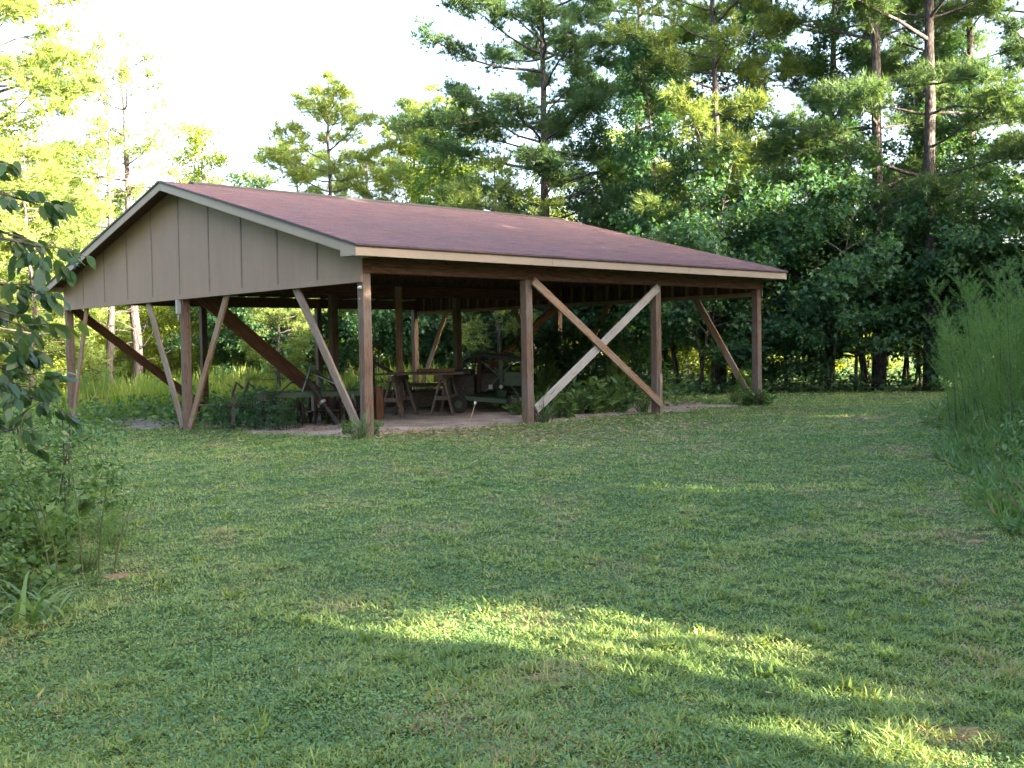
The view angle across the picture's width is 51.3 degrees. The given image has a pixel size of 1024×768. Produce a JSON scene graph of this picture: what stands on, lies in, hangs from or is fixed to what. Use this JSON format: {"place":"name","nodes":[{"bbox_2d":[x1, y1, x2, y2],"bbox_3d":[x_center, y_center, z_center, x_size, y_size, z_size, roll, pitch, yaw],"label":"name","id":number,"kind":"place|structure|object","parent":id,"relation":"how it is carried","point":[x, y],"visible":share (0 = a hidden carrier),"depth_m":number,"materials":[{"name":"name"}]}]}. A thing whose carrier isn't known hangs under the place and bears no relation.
{"place":"outdoors","nodes":[
{"label":"outdoors","id":0,"kind":"place"},
{"bbox_2d":[0,355,452,423],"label":"tall grass","id":1,"kind":"structure","parent":0,"point":[133,387],"depth_m":30.88,"materials":[{"name":"green plant"}]},
{"bbox_2d":[105,397,739,436],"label":"gravel floor","id":2,"kind":"structure","parent":0,"point":[481,415],"depth_m":20.47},
{"bbox_2d":[233,384,284,429],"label":"shrub","id":3,"kind":"object","parent":2,"relation":"on","point":[251,409],"visible":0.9,"depth_m":19.39,"materials":[{"name":"green plant"}]},
{"bbox_2d":[260,397,306,430],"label":"shrub","id":4,"kind":"object","parent":2,"relation":"on","point":[285,411],"visible":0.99,"depth_m":18.88,"materials":[{"name":"green plant"}]},
{"bbox_2d":[227,365,359,425],"bbox_3d":[-4.016,0.221,20.089,2.636,1.153,1.531,-1,2,-17],"label":"disc harrow","id":5,"kind":"object","parent":2,"relation":"on","point":[312,408],"visible":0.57,"depth_m":19.83,"materials":[{"name":"paint"}]},
{"bbox_2d":[395,287,403,412],"bbox_3d":[-2.333,-0.707,22.086,0.144,2.600,0.165,-1,2,-3],"label":"timber","id":6,"kind":"object","parent":2,"relation":"on","point":[399,329],"visible":0.76,"depth_m":22.00,"materials":[{"name":"brown wood"}]},
{"bbox_2d":[383,375,417,417],"bbox_3d":[-2.234,0.239,21.020,0.498,0.808,0.960,0,2,14],"label":"sawhorse","id":7,"kind":"object","parent":2,"relation":"on","point":[400,379],"visible":0.99,"depth_m":20.86,"materials":[{"name":"brown wood"}]},
{"bbox_2d":[356,359,447,406],"bbox_3d":[-2.372,-0.012,23.379,1.950,1.110,1.580,-1,2,-3],"label":"rotary cutter","id":8,"kind":"object","parent":2,"relation":"on","point":[423,397],"visible":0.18,"depth_m":22.64,"materials":[{"name":"black metal"}]},
{"bbox_2d":[429,375,462,415],"bbox_3d":[-1.307,0.202,21.320,0.498,0.808,0.960,-1,2,10],"label":"sawhorse","id":9,"kind":"object","parent":2,"relation":"on","point":[446,392],"visible":0.92,"depth_m":20.94,"materials":[{"name":"brown wood"}]},
{"bbox_2d":[450,353,521,412],"bbox_3d":[-0.420,-0.041,21.933,1.686,1.196,1.336,-1,2,6],"label":"tractor","id":10,"kind":"object","parent":2,"relation":"on","point":[484,385],"visible":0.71,"depth_m":21.82,"materials":[{"name":"metal"}]},
{"bbox_2d":[478,328,576,400],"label":"shrub","id":11,"kind":"object","parent":2,"relation":"on","point":[496,352],"visible":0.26,"depth_m":25.32,"materials":[{"name":"green plant"}]},
{"bbox_2d":[541,387,591,417],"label":"weed clump","id":12,"kind":"object","parent":2,"relation":"on","point":[571,404],"visible":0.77,"depth_m":19.36,"materials":[{"name":"green plant"}]},
{"bbox_2d":[533,328,608,403],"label":"shrub","id":13,"kind":"object","parent":2,"relation":"on","point":[566,358],"visible":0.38,"depth_m":24.47,"materials":[{"name":"green plant"}]},
{"bbox_2d":[572,375,626,413],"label":"weed clump","id":14,"kind":"object","parent":2,"relation":"on","point":[602,398],"visible":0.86,"depth_m":20.62,"materials":[{"name":"green plant"}]},
{"bbox_2d":[534,289,673,397],"bbox_3d":[2.168,-0.778,24.972,3.384,2.851,2.731,-3,3,-43],"label":"shrub","id":15,"kind":"object","parent":2,"relation":"on","point":[610,322],"visible":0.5,"depth_m":24.32,"materials":[{"name":"green plant"}]},
{"bbox_2d":[603,380,646,411],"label":"weed clump","id":16,"kind":"object","parent":2,"relation":"on","point":[622,407],"visible":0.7,"depth_m":21.00,"materials":[{"name":"green plant"}]},
{"bbox_2d":[579,326,681,404],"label":"shrub","id":17,"kind":"object","parent":2,"relation":"on","point":[645,351],"visible":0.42,"depth_m":24.20,"materials":[{"name":"green plant"}]},
{"bbox_2d":[0,346,1023,767],"bbox_3d":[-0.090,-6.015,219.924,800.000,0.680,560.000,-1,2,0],"label":"ground","id":18,"kind":"structure","parent":0,"point":[378,490],"depth_m":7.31,"materials":[{"name":"green plant"}]},
{"bbox_2d":[0,460,47,594],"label":"shrub","id":19,"kind":"object","parent":18,"relation":"on","point":[9,507],"visible":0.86,"depth_m":6.43,"materials":[{"name":"green plant"}]},
{"bbox_2d":[0,461,64,538],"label":"weed clump","id":20,"kind":"object","parent":18,"relation":"on","point":[39,481],"visible":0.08,"depth_m":8.30,"materials":[{"name":"green plant"}]},
{"bbox_2d":[0,435,67,573],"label":"shrub","id":21,"kind":"object","parent":18,"relation":"on","point":[5,459],"visible":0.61,"depth_m":7.19,"materials":[{"name":"green plant"}]},
{"bbox_2d":[0,544,81,601],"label":"weed clump","id":22,"kind":"object","parent":18,"relation":"on","point":[17,568],"visible":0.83,"depth_m":6.34,"materials":[{"name":"green plant"}]},
{"bbox_2d":[0,110,86,389],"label":"broadleaf tree","id":23,"kind":"object","parent":18,"relation":"on","point":[26,128],"visible":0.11,"depth_m":36.18,"materials":[{"name":"green plant"}]},
{"bbox_2d":[0,492,89,566],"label":"weed clump","id":24,"kind":"object","parent":18,"relation":"on","point":[37,544],"visible":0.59,"depth_m":7.21,"materials":[{"name":"green plant"}]},
{"bbox_2d":[0,161,95,462],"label":"persimmon tree","id":25,"kind":"object","parent":18,"relation":"on","point":[47,392],"visible":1,"depth_m":5.35,"materials":[{"name":"green plant"}]},
{"bbox_2d":[0,570,100,631],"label":"strap leaf plant","id":26,"kind":"object","parent":18,"relation":"on","point":[37,610],"visible":0.91,"depth_m":5.81,"materials":[{"name":"green plant"}]},
{"bbox_2d":[0,479,103,543],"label":"weed clump","id":27,"kind":"object","parent":18,"relation":"on","point":[84,507],"visible":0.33,"depth_m":8.07,"materials":[{"name":"green plant"}]},
{"bbox_2d":[0,131,116,391],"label":"broadleaf tree","id":28,"kind":"object","parent":18,"relation":"on","point":[46,172],"visible":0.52,"depth_m":30.87,"materials":[{"name":"green plant"}]},
{"bbox_2d":[0,0,138,362],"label":"pine tree","id":29,"kind":"object","parent":18,"relation":"on","point":[63,107],"visible":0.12,"depth_m":37.98,"materials":[{"name":"green plant"}]},
{"bbox_2d":[0,0,145,363],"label":"pine tree","id":30,"kind":"object","parent":18,"relation":"on","point":[53,53],"visible":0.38,"depth_m":33.16,"materials":[{"name":"green plant"}]},
{"bbox_2d":[16,184,131,384],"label":"pine tree","id":31,"kind":"object","parent":18,"relation":"on","point":[118,327],"visible":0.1,"depth_m":36.91,"materials":[{"name":"green plant"}]},
{"bbox_2d":[8,452,148,586],"bbox_3d":[-2.760,0.866,6.860,0.872,0.878,0.580,-2,2,-26],"label":"dog fennel","id":32,"kind":"object","parent":18,"relation":"on","point":[71,528],"visible":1,"depth_m":6.82,"materials":[{"name":"green plant"}]},
{"bbox_2d":[0,384,167,539],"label":"shrub","id":33,"kind":"object","parent":18,"relation":"on","point":[56,440],"visible":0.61,"depth_m":8.44,"materials":[{"name":"green plant"}]},
{"bbox_2d":[47,106,164,387],"bbox_3d":[-12.293,-3.829,33.289,4.110,9.603,4.349,-1,2,-15],"label":"pine tree","id":34,"kind":"object","parent":18,"relation":"on","point":[110,347],"visible":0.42,"depth_m":33.02,"materials":[{"name":"green plant"}]},
{"bbox_2d":[25,27,218,381],"bbox_3d":[-12.224,-5.145,33.436,5.535,12.222,5.231,1,3,44],"label":"pine tree","id":35,"kind":"object","parent":18,"relation":"on","point":[123,75],"visible":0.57,"depth_m":33.52,"materials":[{"name":"green plant"}]},
{"bbox_2d":[104,306,199,386],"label":"broadleaf bush","id":36,"kind":"object","parent":18,"relation":"on","point":[131,361],"visible":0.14,"depth_m":40.54,"materials":[{"name":"green plant"}]},
{"bbox_2d":[125,306,224,382],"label":"broadleaf bush","id":37,"kind":"object","parent":18,"relation":"on","point":[163,327],"visible":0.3,"depth_m":39.22,"materials":[{"name":"green plant"}]},
{"bbox_2d":[148,116,239,374],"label":"broadleaf tree","id":38,"kind":"object","parent":18,"relation":"on","point":[195,138],"visible":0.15,"depth_m":48.93,"materials":[{"name":"green plant"}]},
{"bbox_2d":[200,389,250,428],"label":"shrub","id":39,"kind":"object","parent":18,"relation":"on","point":[223,417],"visible":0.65,"depth_m":19.95,"materials":[{"name":"green plant"}]},
{"bbox_2d":[148,296,310,379],"bbox_3d":[-10.049,-2.108,38.051,5.818,5.461,4.786,-2,2,-28],"label":"broadleaf bush","id":40,"kind":"object","parent":18,"relation":"on","point":[211,319],"visible":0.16,"depth_m":37.51,"materials":[{"name":"green plant"}]},
{"bbox_2d":[238,297,326,386],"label":"pine tree","id":41,"kind":"object","parent":18,"relation":"on","point":[254,355],"visible":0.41,"depth_m":32.92,"materials":[{"name":"green plant"}]},
{"bbox_2d":[237,132,338,358],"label":"pine tree","id":42,"kind":"object","parent":18,"relation":"on","point":[311,159],"visible":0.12,"depth_m":51.06,"materials":[{"name":"green plant"}]},
{"bbox_2d":[216,296,374,383],"bbox_3d":[-7.495,-2.632,36.848,6.416,6.391,5.277,-1,2,9],"label":"broadleaf bush","id":43,"kind":"object","parent":18,"relation":"on","point":[237,311],"visible":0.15,"depth_m":36.37,"materials":[{"name":"green plant"}]},
{"bbox_2d":[268,299,358,380],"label":"broadleaf bush","id":44,"kind":"object","parent":18,"relation":"on","point":[339,349],"visible":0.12,"depth_m":36.89,"materials":[{"name":"green plant"}]},
{"bbox_2d":[253,63,394,299],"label":"pine tree","id":45,"kind":"object","parent":18,"relation":"on","point":[328,168],"visible":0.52,"depth_m":43.87,"materials":[{"name":"green plant"}]},
{"bbox_2d":[331,136,405,350],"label":"pine tree","id":46,"kind":"object","parent":18,"relation":"on","point":[379,163],"visible":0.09,"depth_m":48.94,"materials":[{"name":"green plant"}]},
{"bbox_2d":[322,299,427,372],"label":"broadleaf bush","id":47,"kind":"object","parent":18,"relation":"on","point":[349,328],"visible":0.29,"depth_m":35.86,"materials":[{"name":"green plant"}]},
{"bbox_2d":[26,373,728,429],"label":"undergrowth","id":48,"kind":"object","parent":18,"relation":"on","point":[167,414],"visible":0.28,"depth_m":24.15,"materials":[{"name":"green plant"}]},
{"bbox_2d":[348,102,473,201],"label":"pine tree","id":49,"kind":"object","parent":18,"relation":"on","point":[388,144],"visible":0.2,"depth_m":44.92,"materials":[{"name":"green plant"}]},
{"bbox_2d":[45,181,787,437],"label":"pole barn","id":50,"kind":"structure","parent":18,"relation":"on","point":[182,248],"depth_m":20.50,"materials":[{"name":"brown wood"}]},
{"bbox_2d":[389,105,485,364],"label":"broadleaf tree","id":51,"kind":"object","parent":18,"relation":"on","point":[411,147],"visible":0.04,"depth_m":43.69,"materials":[{"name":"green plant"}]},
{"bbox_2d":[375,81,505,352],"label":"pine tree","id":52,"kind":"object","parent":18,"relation":"on","point":[401,102],"visible":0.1,"depth_m":51.00,"materials":[{"name":"green plant"}]},
{"bbox_2d":[371,300,510,369],"bbox_3d":[-2.760,-2.333,36.550,5.884,5.208,4.840,0,2,25],"label":"broadleaf bush","id":53,"kind":"object","parent":18,"relation":"on","point":[426,351],"visible":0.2,"depth_m":36.15,"materials":[{"name":"green plant"}]},
{"bbox_2d":[394,102,509,368],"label":"broadleaf tree","id":54,"kind":"object","parent":18,"relation":"on","point":[434,161],"visible":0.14,"depth_m":39.96,"materials":[{"name":"green plant"}]},
{"bbox_2d":[387,308,545,373],"bbox_3d":[-1.814,-2.533,35.809,5.178,5.524,4.259,-2,2,-25],"label":"broadleaf bush","id":55,"kind":"object","parent":18,"relation":"on","point":[447,327],"visible":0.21,"depth_m":35.23,"materials":[{"name":"green plant"}]},
{"bbox_2d":[439,310,543,371],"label":"broadleaf bush","id":56,"kind":"object","parent":18,"relation":"on","point":[505,318],"visible":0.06,"depth_m":35.86,"materials":[{"name":"green plant"}]},
{"bbox_2d":[435,147,565,371],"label":"broadleaf tree","id":57,"kind":"object","parent":18,"relation":"on","point":[459,192],"visible":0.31,"depth_m":34.30,"materials":[{"name":"green plant"}]},
{"bbox_2d":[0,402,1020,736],"bbox_3d":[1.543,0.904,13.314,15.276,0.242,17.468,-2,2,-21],"label":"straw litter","id":58,"kind":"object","parent":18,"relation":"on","point":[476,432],"visible":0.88,"depth_m":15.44,"materials":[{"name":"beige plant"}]},
{"bbox_2d":[383,0,668,371],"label":"pine tree","id":59,"kind":"object","parent":18,"relation":"on","point":[583,98],"visible":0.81,"depth_m":34.26,"materials":[{"name":"green plant"}]},
{"bbox_2d":[533,357,560,404],"bbox_3d":[0.811,-0.042,24.238,0.872,1.170,0.684,-1,2,8],"label":"dog fennel","id":60,"kind":"object","parent":18,"relation":"on","point":[540,376],"visible":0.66,"depth_m":24.20,"materials":[{"name":"green plant"}]},
{"bbox_2d":[476,190,618,368],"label":"broadleaf tree","id":61,"kind":"object","parent":18,"relation":"on","point":[579,310],"visible":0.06,"depth_m":35.63,"materials":[{"name":"green plant"}]},
{"bbox_2d":[520,143,579,348],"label":"broadleaf tree","id":62,"kind":"object","parent":18,"relation":"on","point":[539,197],"visible":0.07,"depth_m":42.70,"materials":[{"name":"green plant"}]},
{"bbox_2d":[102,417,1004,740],"bbox_3d":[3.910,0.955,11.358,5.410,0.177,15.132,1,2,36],"label":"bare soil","id":63,"kind":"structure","parent":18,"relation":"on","point":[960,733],"depth_m":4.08,"materials":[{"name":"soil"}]},
{"bbox_2d":[557,104,627,346],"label":"broadleaf tree","id":64,"kind":"object","parent":18,"relation":"on","point":[596,131],"visible":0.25,"depth_m":37.30,"materials":[{"name":"green plant"}]},
{"bbox_2d":[210,364,983,402],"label":"undergrowth","id":65,"kind":"object","parent":18,"relation":"on","point":[906,382],"visible":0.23,"depth_m":28.94,"materials":[{"name":"green plant"}]},
{"bbox_2d":[589,304,697,379],"bbox_3d":[4.783,-2.392,36.096,4.166,5.000,5.064,-1,2,8],"label":"broadleaf bush","id":66,"kind":"object","parent":18,"relation":"on","point":[668,359],"visible":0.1,"depth_m":35.51,"materials":[{"name":"green plant"}]},
{"bbox_2d":[537,0,768,376],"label":"pine tree","id":67,"kind":"object","parent":18,"relation":"on","point":[611,6],"visible":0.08,"depth_m":40.23,"materials":[{"name":"green plant"}]},
{"bbox_2d":[601,27,725,389],"bbox_3d":[4.357,-5.109,31.024,3.781,10.826,3.227,1,3,39],"label":"broadleaf tree","id":68,"kind":"object","parent":18,"relation":"on","point":[626,65],"visible":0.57,"depth_m":30.85,"materials":[{"name":"green plant"}]},
{"bbox_2d":[593,2,755,381],"bbox_3d":[5.392,-6.220,35.712,6.259,12.737,5.853,-1,2,-17],"label":"broadleaf tree","id":69,"kind":"object","parent":18,"relation":"on","point":[687,37],"visible":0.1,"depth_m":35.06,"materials":[{"name":"green plant"}]},
{"bbox_2d":[597,0,821,388],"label":"pine tree","id":70,"kind":"object","parent":18,"relation":"on","point":[715,61],"visible":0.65,"depth_m":30.37,"materials":[{"name":"green plant"}]},
{"bbox_2d":[618,133,817,392],"bbox_3d":[5.761,-3.160,28.993,6.340,7.099,5.215,-1,2,-16],"label":"broadleaf tree","id":71,"kind":"object","parent":18,"relation":"on","point":[688,320],"visible":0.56,"depth_m":28.33,"materials":[{"name":"green plant"}]},
{"bbox_2d":[693,137,786,385],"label":"broadleaf tree","id":72,"kind":"object","parent":18,"relation":"on","point":[706,365],"visible":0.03,"depth_m":32.12,"materials":[{"name":"green plant"}]},
{"bbox_2d":[679,0,808,386],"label":"pine tree","id":73,"kind":"object","parent":18,"relation":"on","point":[746,122],"visible":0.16,"depth_m":33.58,"materials":[{"name":"green plant"}]},
{"bbox_2d":[685,216,840,382],"bbox_3d":[6.917,-2.147,29.347,4.915,4.932,5.178,-2,3,-37],"label":"broadleaf bush","id":74,"kind":"object","parent":18,"relation":"on","point":[778,327],"visible":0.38,"depth_m":28.63,"materials":[{"name":"green plant"}]},
{"bbox_2d":[731,157,821,387],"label":"broadleaf tree","id":75,"kind":"object","parent":18,"relation":"on","point":[778,212],"visible":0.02,"depth_m":31.10,"materials":[{"name":"green plant"}]},
{"bbox_2d":[724,0,921,382],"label":"pine tree","id":76,"kind":"object","parent":18,"relation":"on","point":[887,69],"visible":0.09,"depth_m":33.64,"materials":[{"name":"green plant"}]},
{"bbox_2d":[741,190,914,390],"bbox_3d":[8.396,-2.425,28.616,4.385,5.521,4.619,-3,3,-42],"label":"broadleaf bush","id":77,"kind":"object","parent":18,"relation":"on","point":[844,316],"visible":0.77,"depth_m":28.01,"materials":[{"name":"green plant"}]},
{"bbox_2d":[788,89,871,384],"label":"broadleaf tree","id":78,"kind":"object","parent":18,"relation":"on","point":[831,112],"visible":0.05,"depth_m":31.84,"materials":[{"name":"green plant"}]},
{"bbox_2d":[793,5,908,385],"bbox_3d":[10.060,-5.570,31.548,3.697,11.541,3.155,1,3,42],"label":"pine tree","id":79,"kind":"object","parent":18,"relation":"on","point":[818,60],"visible":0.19,"depth_m":31.34,"materials":[{"name":"green plant"}]},
{"bbox_2d":[733,135,999,390],"bbox_3d":[8.962,-3.280,28.994,7.336,7.234,6.035,-2,3,-39],"label":"broadleaf tree","id":80,"kind":"object","parent":18,"relation":"on","point":[858,285],"visible":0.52,"depth_m":28.25,"materials":[{"name":"green plant"}]},
{"bbox_2d":[736,0,1018,389],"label":"pine tree","id":81,"kind":"object","parent":18,"relation":"on","point":[857,92],"visible":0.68,"depth_m":29.27,"materials":[{"name":"green plant"}]},
{"bbox_2d":[755,0,1023,390],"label":"pine tree","id":82,"kind":"object","parent":18,"relation":"on","point":[1002,102],"visible":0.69,"depth_m":28.50,"materials":[{"name":"green plant"}]},
{"bbox_2d":[871,54,966,384],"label":"broadleaf tree","id":83,"kind":"object","parent":18,"relation":"on","point":[904,372],"visible":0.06,"depth_m":32.06,"materials":[{"name":"green plant"}]},
{"bbox_2d":[844,179,994,385],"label":"broadleaf tree","id":84,"kind":"object","parent":18,"relation":"on","point":[918,368],"visible":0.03,"depth_m":31.55,"materials":[{"name":"green plant"}]},
{"bbox_2d":[844,202,1023,385],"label":"broadleaf bush","id":85,"kind":"object","parent":18,"relation":"on","point":[955,261],"visible":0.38,"depth_m":28.18,"materials":[{"name":"green plant"}]},
{"bbox_2d":[847,0,1023,355],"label":"pine tree","id":86,"kind":"object","parent":18,"relation":"on","point":[978,38],"visible":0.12,"depth_m":32.73,"materials":[{"name":"green plant"}]},
{"bbox_2d":[881,156,1023,378],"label":"broadleaf bush","id":87,"kind":"object","parent":18,"relation":"on","point":[1008,208],"visible":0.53,"depth_m":27.92,"materials":[{"name":"green plant"}]},
{"bbox_2d":[908,65,1006,374],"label":"broadleaf tree","id":88,"kind":"object","parent":18,"relation":"on","point":[963,160],"visible":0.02,"depth_m":31.35,"materials":[{"name":"green plant"}]},
{"bbox_2d":[905,30,1021,372],"bbox_3d":[12.904,-5.042,30.520,3.106,10.450,3.639,-1,2,-16],"label":"broadleaf tree","id":89,"kind":"object","parent":18,"relation":"on","point":[949,47],"visible":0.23,"depth_m":30.41,"materials":[{"name":"green plant"}]},
{"bbox_2d":[907,0,1023,315],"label":"pine tree","id":90,"kind":"object","parent":18,"relation":"on","point":[990,7],"visible":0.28,"depth_m":28.68,"materials":[{"name":"green plant"}]},
{"bbox_2d":[913,368,1023,537],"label":"weed bank","id":91,"kind":"structure","parent":18,"relation":"on","point":[1012,522],"depth_m":11.16,"materials":[{"name":"green plant"}]},
{"bbox_2d":[921,311,1019,426],"bbox_3d":[6.576,-0.165,15.313,1.216,1.854,1.294,-1,2,-9],"label":"dog fennel","id":92,"kind":"object","parent":18,"relation":"on","point":[942,372],"visible":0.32,"depth_m":15.31,"materials":[{"name":"green plant"}]},
{"bbox_2d":[924,271,1023,429],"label":"dog fennel","id":93,"kind":"object","parent":18,"relation":"on","point":[968,326],"visible":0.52,"depth_m":14.53,"materials":[{"name":"green plant"}]},
{"bbox_2d":[935,259,1023,459],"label":"dog fennel","id":94,"kind":"object","parent":18,"relation":"on","point":[988,358],"visible":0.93,"depth_m":12.41,"materials":[{"name":"green plant"}]},
{"bbox_2d":[948,264,1023,425],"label":"dog fennel","id":95,"kind":"object","parent":18,"relation":"on","point":[978,318],"visible":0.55,"depth_m":13.75,"materials":[{"name":"green plant"}]},
{"bbox_2d":[949,221,1023,353],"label":"broadleaf bush","id":96,"kind":"object","parent":18,"relation":"on","point":[1018,257],"visible":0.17,"depth_m":28.44,"materials":[{"name":"green plant"}]},
{"bbox_2d":[961,309,1023,450],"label":"dog fennel","id":97,"kind":"object","parent":18,"relation":"on","point":[993,387],"visible":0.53,"depth_m":12.74,"materials":[{"name":"green plant"}]},
{"bbox_2d":[971,183,1023,312],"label":"broadleaf bush","id":98,"kind":"object","parent":18,"relation":"on","point":[1016,242],"visible":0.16,"depth_m":29.00,"materials":[{"name":"green plant"}]},
{"bbox_2d":[986,251,1023,440],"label":"dog fennel","id":99,"kind":"object","parent":18,"relation":"on","point":[1009,271],"visible":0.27,"depth_m":14.24,"materials":[{"name":"green plant"}]},
{"bbox_2d":[0,0,1023,355],"label":"sky","id":100,"kind":"structure","parent":0,"point":[235,63],"materials":[{"name":"white"}]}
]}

